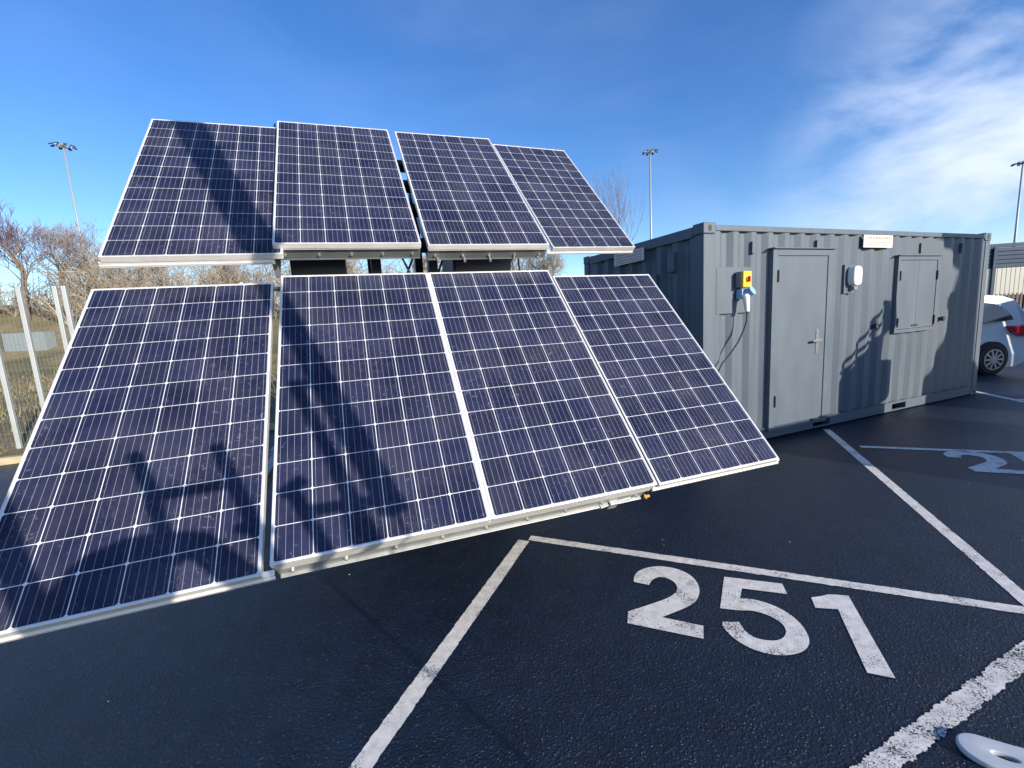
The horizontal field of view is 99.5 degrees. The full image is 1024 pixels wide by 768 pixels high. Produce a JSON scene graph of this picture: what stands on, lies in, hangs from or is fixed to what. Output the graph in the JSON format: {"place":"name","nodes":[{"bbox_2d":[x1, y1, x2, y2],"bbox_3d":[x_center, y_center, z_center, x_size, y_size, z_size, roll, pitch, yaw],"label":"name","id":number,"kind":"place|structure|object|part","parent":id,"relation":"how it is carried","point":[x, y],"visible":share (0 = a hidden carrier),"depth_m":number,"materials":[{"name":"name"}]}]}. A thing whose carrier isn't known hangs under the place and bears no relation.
{"place":"outdoors","nodes":[
{"label":"outdoors","id":0,"kind":"place"},
{"bbox_2d":[0,304,279,456],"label":"embankment","id":1,"kind":"structure","parent":0,"point":[14,450],"depth_m":18.73,"materials":[{"name":"green plant"}]},
{"bbox_2d":[0,202,55,320],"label":"bare tree","id":2,"kind":"object","parent":1,"relation":"on","point":[11,232],"visible":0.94,"depth_m":23.31,"materials":[{"name":"brown plant"}]},
{"bbox_2d":[1,331,56,350],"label":"utility cabinet","id":3,"kind":"object","parent":1,"relation":"on","point":[36,338],"visible":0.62,"depth_m":20.56,"materials":[{"name":"grey metal"}]},
{"bbox_2d":[3,217,96,309],"bbox_3d":[-26.608,-6.899,25.307,3.167,5.856,3.926,0,9,25],"label":"bare tree","id":4,"kind":"object","parent":1,"relation":"on","point":[55,242],"visible":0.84,"depth_m":25.17,"materials":[{"name":"brown plant"}]},
{"bbox_2d":[44,216,102,280],"bbox_3d":[-27.584,-7.690,27.601,4.377,5.988,3.200,1,10,30],"label":"bare tree","id":5,"kind":"object","parent":1,"relation":"on","point":[88,238],"visible":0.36,"depth_m":27.31,"materials":[{"name":"brown plant"}]},
{"bbox_2d":[86,244,142,282],"bbox_3d":[-25.933,-7.486,29.178,3.364,5.182,3.111,-6,9,-19],"label":"bare tree","id":6,"kind":"object","parent":1,"relation":"on","point":[107,264],"visible":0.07,"depth_m":28.02,"materials":[{"name":"brown plant"}]},
{"bbox_2d":[0,365,276,453],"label":"grass","id":7,"kind":"structure","parent":1,"relation":"on","point":[32,398],"depth_m":12.79,"materials":[{"name":"plant"}]},
{"bbox_2d":[136,263,168,285],"bbox_3d":[-23.483,-6.989,28.910,2.559,4.457,2.469,-3,8,0],"label":"bare tree","id":8,"kind":"object","parent":1,"relation":"on","point":[151,272],"visible":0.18,"depth_m":28.56,"materials":[{"name":"brown plant"}]},
{"bbox_2d":[211,261,260,278],"bbox_3d":[-20.186,-7.410,31.622,3.326,4.280,2.942,-3,8,0],"label":"bare tree","id":9,"kind":"object","parent":1,"relation":"on","point":[231,268],"visible":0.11,"depth_m":31.01,"materials":[{"name":"brown plant"}]},
{"bbox_2d":[0,221,572,325],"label":"scrub","id":10,"kind":"object","parent":1,"relation":"on","point":[210,278],"visible":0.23,"depth_m":26.12,"materials":[{"name":"brown plant"}]},
{"bbox_2d":[346,259,357,273],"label":"bare tree","id":11,"kind":"object","parent":1,"relation":"on","point":[348,260],"visible":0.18,"depth_m":32.07,"materials":[{"name":"brown plant"}]},
{"bbox_2d":[408,253,426,271],"bbox_3d":[-6.872,-8.578,34.706,2.252,4.212,3.108,-8,9,-26],"label":"bare tree","id":12,"kind":"object","parent":1,"relation":"on","point":[424,261],"visible":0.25,"depth_m":34.52,"materials":[{"name":"brown plant"}]},
{"bbox_2d":[525,254,564,275],"bbox_3d":[2.877,-8.753,35.309,3.708,4.654,4.402,-3,8,0],"label":"bare tree","id":13,"kind":"object","parent":1,"relation":"on","point":[550,264],"visible":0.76,"depth_m":34.85,"materials":[{"name":"brown plant"}]},
{"bbox_2d":[585,154,644,251],"bbox_3d":[6.817,-9.360,29.766,4.246,12.727,3.294,-3,8,0],"label":"birch tree","id":14,"kind":"object","parent":1,"relation":"on","point":[611,204],"visible":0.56,"depth_m":28.64,"materials":[{"name":"brown plant"}]},
{"bbox_2d":[0,362,1023,767],"bbox_3d":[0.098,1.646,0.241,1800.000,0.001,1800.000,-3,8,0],"label":"ground","id":15,"kind":"structure","parent":0,"point":[556,660],"depth_m":2.26,"materials":[{"name":"black asphalt"}]},
{"bbox_2d":[48,142,86,261],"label":"lighting mast","id":16,"kind":"object","parent":15,"relation":"on","point":[63,145],"visible":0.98,"depth_m":48.72,"materials":[{"name":"silver metal"}]},
{"bbox_2d":[0,423,274,465],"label":"kerb","id":17,"kind":"structure","parent":15,"relation":"on","point":[9,460],"depth_m":6.41,"materials":[{"name":"concrete"}]},
{"bbox_2d":[0,282,279,448],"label":"fence","id":18,"kind":"object","parent":15,"relation":"on","point":[33,360],"visible":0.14,"depth_m":6.88,"materials":[{"name":"silver metal"}]},
{"bbox_2d":[0,119,778,643],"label":"solar trailer","id":19,"kind":"object","parent":15,"relation":"on","point":[478,385],"visible":1,"depth_m":2.65,"materials":[{"name":"glass"}]},
{"bbox_2d":[349,540,528,767],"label":"parking line","id":20,"kind":"object","parent":15,"relation":"on","point":[382,739],"visible":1,"depth_m":2.10,"materials":[{"name":"paint"}]},
{"bbox_2d":[642,149,657,238],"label":"lighting mast","id":21,"kind":"object","parent":15,"relation":"on","point":[651,151],"visible":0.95,"depth_m":62.58,"materials":[{"name":"silver metal"}]},
{"bbox_2d":[627,566,703,638],"bbox_3d":[0.912,1.253,2.571,0.389,0.001,0.622,0,9,21],"label":"bay number","id":22,"kind":"object","parent":15,"relation":"on","point":[653,611],"visible":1,"depth_m":2.48,"materials":[{"name":"paint"}]},
{"bbox_2d":[720,577,808,654],"bbox_3d":[1.354,1.255,2.383,0.395,0.001,0.625,-1,9,19],"label":"bay number","id":23,"kind":"object","parent":15,"relation":"on","point":[791,643],"visible":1,"depth_m":2.33,"materials":[{"name":"paint"}]},
{"bbox_2d":[528,536,1023,613],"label":"parking line","id":24,"kind":"object","parent":15,"relation":"on","point":[926,596],"visible":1,"depth_m":2.67,"materials":[{"name":"paint"}]},
{"bbox_2d":[583,222,991,438],"bbox_3d":[3.466,-0.797,6.597,8.205,2.595,2.618,-7,9,-22],"label":"site container","id":25,"kind":"object","parent":15,"relation":"on","point":[792,329],"visible":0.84,"depth_m":5.63,"materials":[{"name":"metal"}]},
{"bbox_2d":[773,256,827,426],"bbox_3d":[3.595,-0.524,5.410,0.915,2.083,0.130,-7,9,-22],"label":"door","id":26,"kind":"structure","parent":25,"relation":"in","point":[802,280],"depth_m":5.40,"materials":[{"name":"paint"}]},
{"bbox_2d":[811,594,894,677],"bbox_3d":[1.716,1.255,2.233,0.198,0.001,0.606,0,9,22],"label":"bay number","id":27,"kind":"object","parent":15,"relation":"on","point":[844,605],"visible":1,"depth_m":2.20,"materials":[{"name":"paint"}]},
{"bbox_2d":[824,429,1023,605],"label":"parking line","id":28,"kind":"object","parent":15,"relation":"on","point":[985,565],"visible":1,"depth_m":3.10,"materials":[{"name":"paint"}]},
{"bbox_2d":[849,641,1023,767],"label":"parking line","id":29,"kind":"object","parent":15,"relation":"on","point":[951,712],"visible":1,"depth_m":1.74,"materials":[{"name":"paint"}]},
{"bbox_2d":[860,446,1023,453],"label":"parking line","id":30,"kind":"object","parent":15,"relation":"on","point":[942,449],"visible":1,"depth_m":4.72,"materials":[{"name":"paint"}]},
{"bbox_2d":[943,451,1023,473],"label":"bay number","id":31,"kind":"object","parent":15,"relation":"on","point":[990,467],"visible":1,"depth_m":4.25,"materials":[{"name":"paint"}]},
{"bbox_2d":[955,733,1023,767],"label":"barrier foot","id":32,"kind":"object","parent":15,"relation":"on","point":[983,751],"visible":1,"depth_m":1.57},
{"bbox_2d":[976,391,1023,402],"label":"parking line","id":33,"kind":"object","parent":15,"relation":"on","point":[998,396],"visible":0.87,"depth_m":6.98,"materials":[{"name":"paint"}]},
{"bbox_2d":[977,295,1023,374],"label":"parked car","id":34,"kind":"object","parent":15,"relation":"on","point":[1002,341],"visible":0.2,"depth_m":8.86,"materials":[{"name":"white paint"}]},
{"bbox_3d":[9.744,-1.460,8.828,0.888,0.433,0.148,-4,8,-3],"label":"side window","id":35,"kind":"part","parent":34,"relation":"part of","materials":[{"name":"grey glass"}]},
{"bbox_2d":[991,293,1023,309],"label":"timber fence","id":36,"kind":"object","parent":15,"relation":"on","point":[1016,299],"visible":0.08,"depth_m":22.82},
{"bbox_2d":[1010,453,1023,460],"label":"bay number","id":37,"kind":"object","parent":15,"relation":"on","point":[1019,456],"visible":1,"depth_m":4.40,"materials":[{"name":"paint"}]},
{"bbox_2d":[1010,160,1023,242],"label":"lighting mast","id":38,"kind":"object","parent":15,"relation":"on","point":[1018,205],"visible":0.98,"depth_m":59.56,"materials":[{"name":"silver metal"}]},
{"bbox_2d":[0,0,1023,304],"label":"sky","id":39,"kind":"structure","parent":0,"point":[880,115],"materials":[{"name":"blue"}]},
{"bbox_2d":[985,242,1023,308],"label":"clad building","id":40,"kind":"structure","parent":0,"point":[1005,272],"depth_m":23.52,"materials":[{"name":"white metal"}]}
]}

